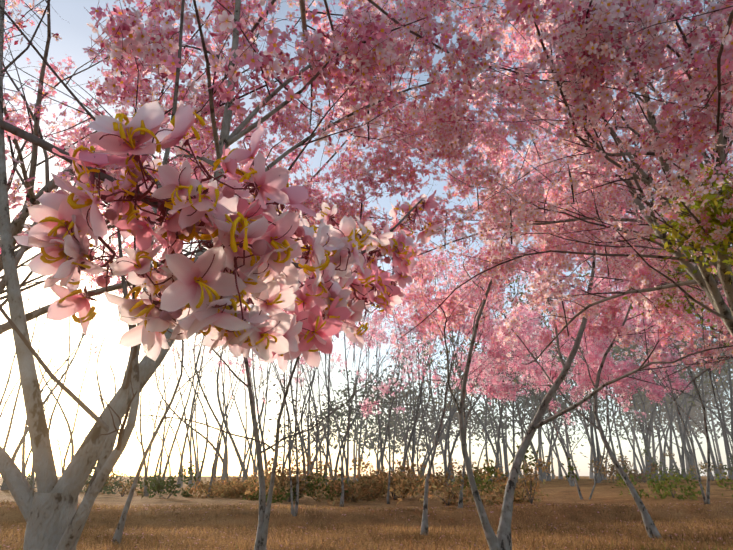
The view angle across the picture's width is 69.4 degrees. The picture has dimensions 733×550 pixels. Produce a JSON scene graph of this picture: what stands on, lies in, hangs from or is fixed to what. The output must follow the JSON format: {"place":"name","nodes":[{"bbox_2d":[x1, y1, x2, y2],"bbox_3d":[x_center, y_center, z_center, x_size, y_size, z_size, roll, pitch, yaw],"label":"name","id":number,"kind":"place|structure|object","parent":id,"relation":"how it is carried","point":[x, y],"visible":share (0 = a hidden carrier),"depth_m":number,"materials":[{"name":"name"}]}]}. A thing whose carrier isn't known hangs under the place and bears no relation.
{"place":"outdoors","nodes":[
{"label":"outdoors","id":0,"kind":"place"},
{"bbox_2d":[0,476,732,549],"bbox_3d":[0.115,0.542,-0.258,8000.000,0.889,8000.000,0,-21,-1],"label":"ground","id":1,"kind":"structure","parent":0,"point":[560,492],"depth_m":12.18,"materials":[{"name":"plant"}]},
{"bbox_2d":[0,274,68,404],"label":"tree","id":2,"kind":"object","parent":1,"relation":"on","point":[8,381],"visible":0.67,"depth_m":32.85,"materials":[{"name":"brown plant"}]},
{"bbox_2d":[4,318,73,459],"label":"tree","id":3,"kind":"object","parent":1,"relation":"on","point":[70,431],"visible":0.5,"depth_m":33.55,"materials":[{"name":"brown plant"}]},
{"bbox_2d":[3,273,84,449],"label":"tree","id":4,"kind":"object","parent":1,"relation":"on","point":[9,428],"visible":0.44,"depth_m":34.94,"materials":[{"name":"brown plant"}]},
{"bbox_2d":[0,255,98,489],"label":"tree","id":5,"kind":"object","parent":1,"relation":"on","point":[14,455],"visible":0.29,"depth_m":32.13,"materials":[{"name":"brown plant"}]},
{"bbox_2d":[22,321,95,477],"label":"tree","id":6,"kind":"object","parent":1,"relation":"on","point":[23,446],"visible":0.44,"depth_m":33.50,"materials":[{"name":"brown plant"}]},
{"bbox_2d":[0,303,125,473],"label":"tree","id":7,"kind":"object","parent":1,"relation":"on","point":[73,430],"visible":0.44,"depth_m":15.31,"materials":[{"name":"brown plant"}]},
{"bbox_2d":[42,292,116,431],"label":"tree","id":8,"kind":"object","parent":1,"relation":"on","point":[54,408],"visible":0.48,"depth_m":27.54,"materials":[{"name":"brown plant"}]},
{"bbox_2d":[74,309,119,409],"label":"tree","id":9,"kind":"object","parent":1,"relation":"on","point":[100,395],"visible":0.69,"depth_m":29.57,"materials":[{"name":"brown plant"}]},
{"bbox_2d":[85,475,150,496],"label":"brush","id":10,"kind":"object","parent":1,"relation":"on","point":[122,492],"visible":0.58,"depth_m":18.66,"materials":[{"name":"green plant"}]},
{"bbox_2d":[86,461,162,493],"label":"brush","id":11,"kind":"object","parent":1,"relation":"on","point":[116,484],"visible":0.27,"depth_m":21.40,"materials":[{"name":"green plant"}]},
{"bbox_2d":[116,347,178,495],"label":"tree","id":12,"kind":"object","parent":1,"relation":"on","point":[145,476],"visible":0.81,"depth_m":18.44,"materials":[{"name":"brown plant"}]},
{"bbox_2d":[40,258,282,543],"bbox_3d":[-3.275,1.502,10.091,4.898,6.404,2.291,6,-22,-15],"label":"tree","id":13,"kind":"object","parent":1,"relation":"on","point":[117,536],"visible":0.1,"depth_m":8.60,"materials":[{"name":"grey plant"}]},
{"bbox_2d":[136,461,202,498],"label":"brush","id":14,"kind":"object","parent":1,"relation":"on","point":[164,483],"visible":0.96,"depth_m":16.27,"materials":[{"name":"brown plant"}]},
{"bbox_2d":[166,344,192,486],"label":"tree","id":15,"kind":"object","parent":1,"relation":"on","point":[190,481],"visible":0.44,"depth_m":35.62,"materials":[{"name":"brown plant"}]},
{"bbox_2d":[160,331,204,490],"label":"tree","id":16,"kind":"object","parent":1,"relation":"on","point":[168,459],"visible":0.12,"depth_m":28.93,"materials":[{"name":"brown plant"}]},
{"bbox_2d":[146,363,228,477],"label":"tree","id":17,"kind":"object","parent":1,"relation":"on","point":[201,435],"visible":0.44,"depth_m":33.48,"materials":[{"name":"brown plant"}]},
{"bbox_2d":[158,333,227,483],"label":"tree","id":18,"kind":"object","parent":1,"relation":"on","point":[225,445],"visible":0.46,"depth_m":31.08,"materials":[{"name":"grey plant"}]},
{"bbox_2d":[177,337,215,486],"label":"tree","id":19,"kind":"object","parent":1,"relation":"on","point":[179,481],"visible":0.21,"depth_m":32.57,"materials":[{"name":"brown plant"}]},
{"bbox_2d":[170,341,228,488],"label":"tree","id":20,"kind":"object","parent":1,"relation":"on","point":[201,468],"visible":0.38,"depth_m":31.93,"materials":[{"name":"brown plant"}]},
{"bbox_2d":[182,477,239,497],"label":"brush","id":21,"kind":"object","parent":1,"relation":"on","point":[201,485],"visible":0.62,"depth_m":17.44,"materials":[{"name":"brown plant"}]},
{"bbox_2d":[43,137,388,549],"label":"tree","id":22,"kind":"object","parent":1,"relation":"on","point":[263,524],"visible":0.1,"depth_m":7.19,"materials":[{"name":"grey plant"}]},
{"bbox_2d":[203,304,251,480],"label":"tree","id":23,"kind":"object","parent":1,"relation":"on","point":[245,474],"visible":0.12,"depth_m":30.10,"materials":[{"name":"grey plant"}]},
{"bbox_2d":[168,339,309,497],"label":"tree","id":24,"kind":"object","parent":1,"relation":"on","point":[211,480],"visible":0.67,"depth_m":18.58,"materials":[{"name":"grey plant"}]},
{"bbox_2d":[184,476,301,497],"bbox_3d":[-4.269,7.387,18.417,3.944,0.755,1.863,6,-22,-16],"label":"brush","id":25,"kind":"object","parent":1,"relation":"on","point":[223,492],"visible":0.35,"depth_m":17.82,"materials":[{"name":"brown plant"}]},
{"bbox_2d":[0,0,499,334],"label":"tree","id":26,"kind":"object","parent":1,"relation":"on","point":[313,43],"visible":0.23,"depth_m":4.31,"materials":[{"name":"pink plant"}]},
{"bbox_2d":[251,351,277,481],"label":"tree","id":27,"kind":"object","parent":1,"relation":"on","point":[262,438],"visible":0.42,"depth_m":31.05,"materials":[{"name":"grey plant"}]},
{"bbox_2d":[242,468,286,499],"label":"brush","id":28,"kind":"object","parent":1,"relation":"on","point":[248,492],"visible":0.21,"depth_m":17.21,"materials":[{"name":"brown plant"}]},
{"bbox_2d":[0,0,550,549],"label":"tree","id":29,"kind":"object","parent":1,"relation":"on","point":[54,514],"visible":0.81,"depth_m":2.35,"materials":[{"name":"pink plant"}]},
{"bbox_2d":[252,453,319,500],"bbox_3d":[-2.482,6.364,16.695,1.939,1.487,1.860,7,-22,-18],"label":"dry scrub","id":30,"kind":"object","parent":1,"relation":"on","point":[283,475],"visible":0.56,"depth_m":16.52,"materials":[{"name":"brown plant"}]},
{"bbox_2d":[243,461,339,504],"bbox_3d":[-2.191,6.156,15.735,2.886,1.198,3.974,4,-21,-11],"label":"brush","id":31,"kind":"object","parent":1,"relation":"on","point":[301,491],"visible":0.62,"depth_m":15.98,"materials":[{"name":"brown plant"}]},
{"bbox_2d":[288,360,306,489],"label":"tree","id":32,"kind":"object","parent":1,"relation":"on","point":[301,441],"depth_m":29.19,"materials":[{"name":"grey plant"}]},
{"bbox_2d":[239,476,358,502],"bbox_3d":[-2.107,6.599,16.292,3.326,0.770,3.841,8,-22,-19],"label":"brush","id":33,"kind":"object","parent":1,"relation":"on","point":[278,497],"visible":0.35,"depth_m":15.97,"materials":[{"name":"green plant"}]},
{"bbox_2d":[158,309,452,515],"bbox_3d":[-1.304,1.868,11.854,5.591,7.018,4.954,-9,-23,22],"label":"tree","id":34,"kind":"object","parent":1,"relation":"on","point":[294,511],"visible":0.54,"depth_m":12.04,"materials":[{"name":"grey plant"}]},
{"bbox_2d":[265,375,353,468],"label":"forest tree","id":35,"kind":"object","parent":1,"relation":"on","point":[312,433],"visible":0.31,"depth_m":48.17,"materials":[{"name":"green plant"}]},
{"bbox_2d":[265,358,358,489],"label":"tree","id":36,"kind":"object","parent":1,"relation":"on","point":[317,425],"visible":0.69,"depth_m":22.09,"materials":[{"name":"grey plant"}]},
{"bbox_2d":[322,354,330,484],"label":"tree","id":37,"kind":"object","parent":1,"relation":"on","point":[327,454],"visible":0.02,"depth_m":28.63,"materials":[{"name":"grey plant"}]},
{"bbox_2d":[300,467,353,499],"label":"brush","id":38,"kind":"object","parent":1,"relation":"on","point":[311,487],"visible":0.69,"depth_m":16.86,"materials":[{"name":"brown plant"}]},
{"bbox_2d":[327,332,372,485],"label":"tree","id":39,"kind":"object","parent":1,"relation":"on","point":[347,461],"visible":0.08,"depth_m":31.78,"materials":[{"name":"grey plant"}]},
{"bbox_2d":[328,467,382,501],"bbox_3d":[-0.328,6.240,15.880,1.716,1.148,2.143,0,-21,-1],"label":"dry scrub","id":40,"kind":"object","parent":1,"relation":"on","point":[353,490],"visible":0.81,"depth_m":15.85,"materials":[{"name":"brown plant"}]},
{"bbox_2d":[312,361,406,467],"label":"forest tree","id":41,"kind":"object","parent":1,"relation":"on","point":[353,411],"visible":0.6,"depth_m":42.67,"materials":[{"name":"green plant"}]},
{"bbox_2d":[332,312,388,485],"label":"tree","id":42,"kind":"object","parent":1,"relation":"on","point":[338,456],"visible":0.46,"depth_m":30.98,"materials":[{"name":"grey plant"}]},
{"bbox_2d":[302,454,421,495],"bbox_3d":[-0.218,7.466,19.699,4.613,1.434,3.830,0,-21,-1],"label":"brush","id":43,"kind":"object","parent":1,"relation":"on","point":[365,466],"visible":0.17,"depth_m":18.73,"materials":[{"name":"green plant"}]},
{"bbox_2d":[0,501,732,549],"bbox_3d":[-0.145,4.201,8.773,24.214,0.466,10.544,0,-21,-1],"label":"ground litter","id":44,"kind":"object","parent":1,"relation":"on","point":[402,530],"visible":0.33,"depth_m":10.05,"materials":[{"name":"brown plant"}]},
{"bbox_2d":[340,468,392,499],"bbox_3d":[0.086,6.857,17.435,2.010,0.971,3.607,-8,-22,20],"label":"dry scrub","id":45,"kind":"object","parent":1,"relation":"on","point":[368,490],"visible":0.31,"depth_m":17.27,"materials":[{"name":"brown plant"}]},
{"bbox_2d":[0,500,732,549],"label":"grass tufts","id":46,"kind":"object","parent":1,"relation":"on","point":[605,544],"visible":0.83,"depth_m":9.24,"materials":[{"name":"brown plant"}]},
{"bbox_2d":[347,345,390,480],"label":"tree","id":47,"kind":"object","parent":1,"relation":"on","point":[359,445],"visible":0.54,"depth_m":37.26,"materials":[{"name":"grey plant"}]},
{"bbox_2d":[316,216,428,506],"bbox_3d":[-0.255,2.224,13.947,4.078,7.348,3.299,-4,-21,11],"label":"tree","id":48,"kind":"object","parent":1,"relation":"on","point":[376,322],"visible":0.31,"depth_m":14.49,"materials":[{"name":"pink plant"}]},
{"bbox_2d":[330,355,433,469],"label":"forest tree","id":49,"kind":"object","parent":1,"relation":"on","point":[401,425],"visible":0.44,"depth_m":46.29,"materials":[{"name":"green plant"}]},
{"bbox_2d":[340,346,452,464],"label":"forest tree","id":50,"kind":"object","parent":1,"relation":"on","point":[403,419],"visible":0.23,"depth_m":47.27,"materials":[{"name":"green plant"}]},
{"bbox_2d":[366,457,427,498],"bbox_3d":[0.779,6.484,16.856,1.680,1.291,2.150,9,-22,-21],"label":"dry scrub","id":51,"kind":"object","parent":1,"relation":"on","point":[392,480],"visible":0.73,"depth_m":16.71,"materials":[{"name":"brown plant"}]},
{"bbox_2d":[358,348,439,475],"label":"tree","id":52,"kind":"object","parent":1,"relation":"on","point":[387,411],"visible":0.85,"depth_m":23.23,"materials":[{"name":"grey plant"}]},
{"bbox_2d":[361,460,447,498],"bbox_3d":[1.185,6.742,17.437,3.087,1.207,2.894,-9,-23,23],"label":"dry scrub","id":53,"kind":"object","parent":1,"relation":"on","point":[419,481],"visible":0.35,"depth_m":17.09,"materials":[{"name":"brown plant"}]},
{"bbox_2d":[89,0,732,188],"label":"tree","id":54,"kind":"object","parent":1,"relation":"on","point":[719,66],"visible":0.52,"depth_m":3.14,"materials":[{"name":"pink plant"}]},
{"bbox_2d":[0,94,444,372],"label":"blossom","id":55,"kind":"object","parent":54,"relation":"attached to","point":[259,239],"visible":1,"depth_m":0.42,"materials":[{"name":"pink plant"}]},
{"bbox_2d":[362,307,459,503],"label":"tree","id":56,"kind":"object","parent":1,"relation":"on","point":[389,412],"visible":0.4,"depth_m":15.45,"materials":[{"name":"grey plant"}]},
{"bbox_2d":[400,298,439,470],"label":"tree","id":57,"kind":"object","parent":1,"relation":"on","point":[408,445],"visible":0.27,"depth_m":28.43,"materials":[{"name":"grey plant"}]},
{"bbox_2d":[400,288,461,461],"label":"tree","id":58,"kind":"object","parent":1,"relation":"on","point":[440,440],"visible":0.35,"depth_m":36.42,"materials":[{"name":"grey plant"}]},
{"bbox_2d":[382,364,492,480],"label":"forest tree","id":59,"kind":"object","parent":1,"relation":"on","point":[431,420],"visible":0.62,"depth_m":46.34,"materials":[{"name":"green plant"}]},
{"bbox_2d":[411,247,467,489],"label":"tree","id":60,"kind":"object","parent":1,"relation":"on","point":[419,396],"visible":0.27,"depth_m":28.99,"materials":[{"name":"grey plant"}]},
{"bbox_2d":[397,309,504,483],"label":"tree","id":61,"kind":"object","parent":1,"relation":"on","point":[490,441],"visible":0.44,"depth_m":32.25,"materials":[{"name":"pink plant"}]},
{"bbox_2d":[359,208,543,535],"bbox_3d":[1.776,1.932,11.566,3.940,6.660,4.801,0,-21,-1],"label":"tree","id":62,"kind":"object","parent":1,"relation":"on","point":[424,523],"visible":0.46,"depth_m":10.81,"materials":[{"name":"pink plant"}]},
{"bbox_2d":[389,467,520,505],"bbox_3d":[2.493,5.567,13.923,3.537,1.003,2.587,7,-22,-18],"label":"brush","id":63,"kind":"object","parent":1,"relation":"on","point":[487,501],"visible":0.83,"depth_m":13.97,"materials":[{"name":"brown plant"}]},
{"bbox_2d":[429,458,483,498],"bbox_3d":[3.026,6.830,17.814,1.517,1.385,2.156,9,-23,-23],"label":"dry scrub","id":64,"kind":"object","parent":1,"relation":"on","point":[459,474],"visible":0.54,"depth_m":17.80,"materials":[{"name":"brown plant"}]},
{"bbox_2d":[429,349,515,464],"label":"forest tree","id":65,"kind":"object","parent":1,"relation":"on","point":[475,427],"visible":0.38,"depth_m":49.77,"materials":[{"name":"green plant"}]},
{"bbox_2d":[443,251,508,476],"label":"tree","id":66,"kind":"object","parent":1,"relation":"on","point":[505,458],"visible":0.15,"depth_m":36.42,"materials":[{"name":"grey plant"}]},
{"bbox_2d":[417,285,540,480],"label":"tree","id":67,"kind":"object","parent":1,"relation":"on","point":[479,385],"visible":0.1,"depth_m":35.13,"materials":[{"name":"grey plant"}]},
{"bbox_2d":[444,340,514,484],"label":"tree","id":68,"kind":"object","parent":1,"relation":"on","point":[445,455],"visible":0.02,"depth_m":31.08,"materials":[{"name":"grey plant"}]},
{"bbox_2d":[444,262,528,484],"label":"tree","id":69,"kind":"object","parent":1,"relation":"on","point":[458,433],"visible":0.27,"depth_m":31.58,"materials":[{"name":"pink plant"}]},
{"bbox_2d":[427,242,563,507],"bbox_3d":[3.091,2.013,13.447,3.294,7.389,5.374,0,-21,-1],"label":"tree","id":70,"kind":"object","parent":1,"relation":"on","point":[482,365],"visible":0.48,"depth_m":13.12,"materials":[{"name":"pink plant"}]},
{"bbox_2d":[448,249,546,481],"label":"tree","id":71,"kind":"object","parent":1,"relation":"on","point":[541,473],"visible":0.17,"depth_m":30.88,"materials":[{"name":"pink plant"}]},
{"bbox_2d":[451,310,559,491],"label":"tree","id":72,"kind":"object","parent":1,"relation":"on","point":[522,374],"visible":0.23,"depth_m":21.35,"materials":[{"name":"pink plant"}]},
{"bbox_2d":[279,14,732,403],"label":"tree","id":73,"kind":"object","parent":1,"relation":"on","point":[581,242],"visible":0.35,"depth_m":6.55,"materials":[{"name":"pink plant"}]},
{"bbox_2d":[473,452,553,502],"bbox_3d":[4.034,5.691,14.971,2.007,1.438,1.966,9,-23,-22],"label":"brush","id":74,"kind":"object","parent":1,"relation":"on","point":[521,497],"visible":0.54,"depth_m":14.66,"materials":[{"name":"brown plant"}]},
{"bbox_2d":[459,445,579,503],"bbox_3d":[4.129,5.335,14.194,2.953,1.534,2.487,-9,-23,22],"label":"brush","id":75,"kind":"object","parent":1,"relation":"on","point":[491,470],"visible":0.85,"depth_m":14.13,"materials":[{"name":"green plant"}]},
{"bbox_2d":[470,342,575,473],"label":"forest tree","id":76,"kind":"object","parent":1,"relation":"on","point":[517,382],"visible":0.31,"depth_m":43.19,"materials":[{"name":"green plant"}]},
{"bbox_2d":[484,302,589,473],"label":"forest tree","id":77,"kind":"object","parent":1,"relation":"on","point":[530,414],"visible":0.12,"depth_m":43.30,"materials":[{"name":"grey plant"}]},
{"bbox_2d":[515,277,577,480],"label":"tree","id":78,"kind":"object","parent":1,"relation":"on","point":[548,477],"visible":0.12,"depth_m":31.34,"materials":[{"name":"pink plant"}]},
{"bbox_2d":[370,0,732,363],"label":"tree","id":79,"kind":"object","parent":1,"relation":"on","point":[604,15],"visible":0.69,"depth_m":4.11,"materials":[{"name":"pink plant"}]},
{"bbox_2d":[390,1,732,549],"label":"tree","id":80,"kind":"object","parent":1,"relation":"on","point":[501,539],"visible":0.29,"depth_m":6.73,"materials":[{"name":"pink plant"}]},
{"bbox_2d":[525,347,609,485],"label":"tree","id":81,"kind":"object","parent":1,"relation":"on","point":[571,482],"visible":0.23,"depth_m":23.19,"materials":[{"name":"grey plant"}]},
{"bbox_2d":[463,287,689,498],"bbox_3d":[6.710,3.695,17.411,7.292,7.586,6.036,0,-21,-1],"label":"tree","id":82,"kind":"object","parent":1,"relation":"on","point":[536,371],"visible":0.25,"depth_m":16.47,"materials":[{"name":"pink plant"}]},
{"bbox_2d":[531,340,623,475],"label":"forest tree","id":83,"kind":"object","parent":1,"relation":"on","point":[576,414],"visible":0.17,"depth_m":45.51,"materials":[{"name":"green plant"}]},
{"bbox_2d":[462,229,693,537],"bbox_3d":[5.124,1.486,11.055,6.386,7.222,3.271,-4,-21,11],"label":"tree","id":84,"kind":"object","parent":1,"relation":"on","point":[552,376],"visible":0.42,"depth_m":10.86,"materials":[{"name":"pink plant"}]},
{"bbox_2d":[566,336,619,482],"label":"tree","id":85,"kind":"object","parent":1,"relation":"on","point":[599,480],"visible":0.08,"depth_m":27.15,"materials":[{"name":"grey plant"}]},
{"bbox_2d":[550,319,639,478],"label":"forest tree","id":86,"kind":"object","parent":1,"relation":"on","point":[591,475],"visible":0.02,"depth_m":46.84,"materials":[{"name":"grey plant"}]},
{"bbox_2d":[588,451,634,482],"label":"brush","id":87,"kind":"object","parent":1,"relation":"on","point":[612,469],"visible":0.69,"depth_m":23.48,"materials":[{"name":"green plant"}]},
{"bbox_2d":[576,248,662,480],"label":"tree","id":88,"kind":"object","parent":1,"relation":"on","point":[644,437],"visible":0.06,"depth_m":30.22,"materials":[{"name":"grey plant"}]},
{"bbox_2d":[546,206,709,503],"bbox_3d":[7.005,2.122,14.785,4.360,8.636,6.274,-8,-22,21],"label":"tree","id":89,"kind":"object","parent":1,"relation":"on","point":[609,369],"visible":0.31,"depth_m":14.57,"materials":[{"name":"pink plant"}]},
{"bbox_2d":[588,344,676,477],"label":"forest tree","id":90,"kind":"object","parent":1,"relation":"on","point":[636,428],"visible":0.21,"depth_m":50.70,"materials":[{"name":"green plant"}]},
{"bbox_2d":[607,460,661,482],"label":"brush","id":91,"kind":"object","parent":1,"relation":"on","point":[635,475],"visible":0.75,"depth_m":23.18,"materials":[{"name":"green plant"}]},
{"bbox_2d":[615,342,653,477],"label":"tree","id":92,"kind":"object","parent":1,"relation":"on","point":[639,407],"visible":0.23,"depth_m":37.40,"materials":[{"name":"plant"}]},
{"bbox_2d":[599,267,680,464],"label":"tree","id":93,"kind":"object","parent":1,"relation":"on","point":[673,430],"visible":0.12,"depth_m":32.55,"materials":[{"name":"grey plant"}]},
{"bbox_2d":[615,317,715,475],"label":"forest tree","id":94,"kind":"object","parent":1,"relation":"on","point":[649,416],"visible":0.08,"depth_m":43.90,"materials":[{"name":"green plant"}]},
{"bbox_2d":[622,447,716,480],"bbox_3d":[14.560,9.260,25.930,3.089,1.624,4.972,10,-23,-24],"label":"brush","id":95,"kind":"object","parent":1,"relation":"on","point":[653,462],"visible":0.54,"depth_m":25.64,"materials":[{"name":"green plant"}]},
{"bbox_2d":[615,250,728,345],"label":"yellow green tree","id":96,"kind":"object","parent":1,"relation":"on","point":[680,269],"visible":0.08,"depth_m":9.33,"materials":[{"name":"green plant"}]},
{"bbox_2d":[612,465,732,500],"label":"brush","id":97,"kind":"object","parent":1,"relation":"on","point":[658,487],"visible":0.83,"depth_m":15.10,"materials":[{"name":"green plant"}]},
{"bbox_2d":[618,338,729,475],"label":"forest tree","id":98,"kind":"object","parent":1,"relation":"on","point":[694,408],"visible":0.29,"depth_m":47.50,"materials":[{"name":"green plant"}]},
{"bbox_2d":[659,320,709,479],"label":"tree","id":99,"kind":"object","parent":1,"relation":"on","point":[688,458],"visible":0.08,"depth_m":30.44,"materials":[{"name":"grey plant"}]},
{"bbox_2d":[645,247,727,479],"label":"tree","id":100,"kind":"object","parent":1,"relation":"on","point":[648,430],"visible":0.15,"depth_m":31.23,"materials":[{"name":"grey plant"}]},
{"bbox_2d":[663,329,715,476],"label":"tree","id":101,"kind":"object","parent":1,"relation":"on","point":[664,451],"visible":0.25,"depth_m":32.23,"materials":[{"name":"grey plant"}]},
{"bbox_2d":[648,163,732,284],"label":"yellow green tree","id":102,"kind":"object","parent":1,"relation":"on","point":[714,202],"visible":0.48,"depth_m":4.03,"materials":[{"name":"green plant"}]},
{"bbox_2d":[661,363,732,462],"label":"forest tree","id":103,"kind":"object","parent":1,"relation":"on","point":[700,423],"visible":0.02,"depth_m":51.02,"materials":[{"name":"green plant"}]},
{"bbox_2d":[673,324,725,479],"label":"tree","id":104,"kind":"object","parent":1,"relation":"on","point":[684,434],"visible":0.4,"depth_m":32.17,"materials":[{"name":"plant"}]},
{"bbox_2d":[675,285,732,478],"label":"tree","id":105,"kind":"object","parent":1,"relation":"on","point":[726,449],"visible":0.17,"depth_m":32.39,"materials":[{"name":"grey plant"}]},
{"bbox_2d":[676,339,732,478],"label":"forest tree","id":106,"kind":"object","parent":1,"relation":"on","point":[715,436],"visible":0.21,"depth_m":47.00,"materials":[{"name":"grey plant"}]},
{"bbox_2d":[697,340,732,443],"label":"tree","id":107,"kind":"object","parent":1,"relation":"on","point":[731,392],"visible":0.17,"depth_m":29.64,"materials":[{"name":"grey plant"}]},
{"bbox_2d":[0,0,732,475],"label":"sky","id":108,"kind":"structure","parent":0,"point":[74,31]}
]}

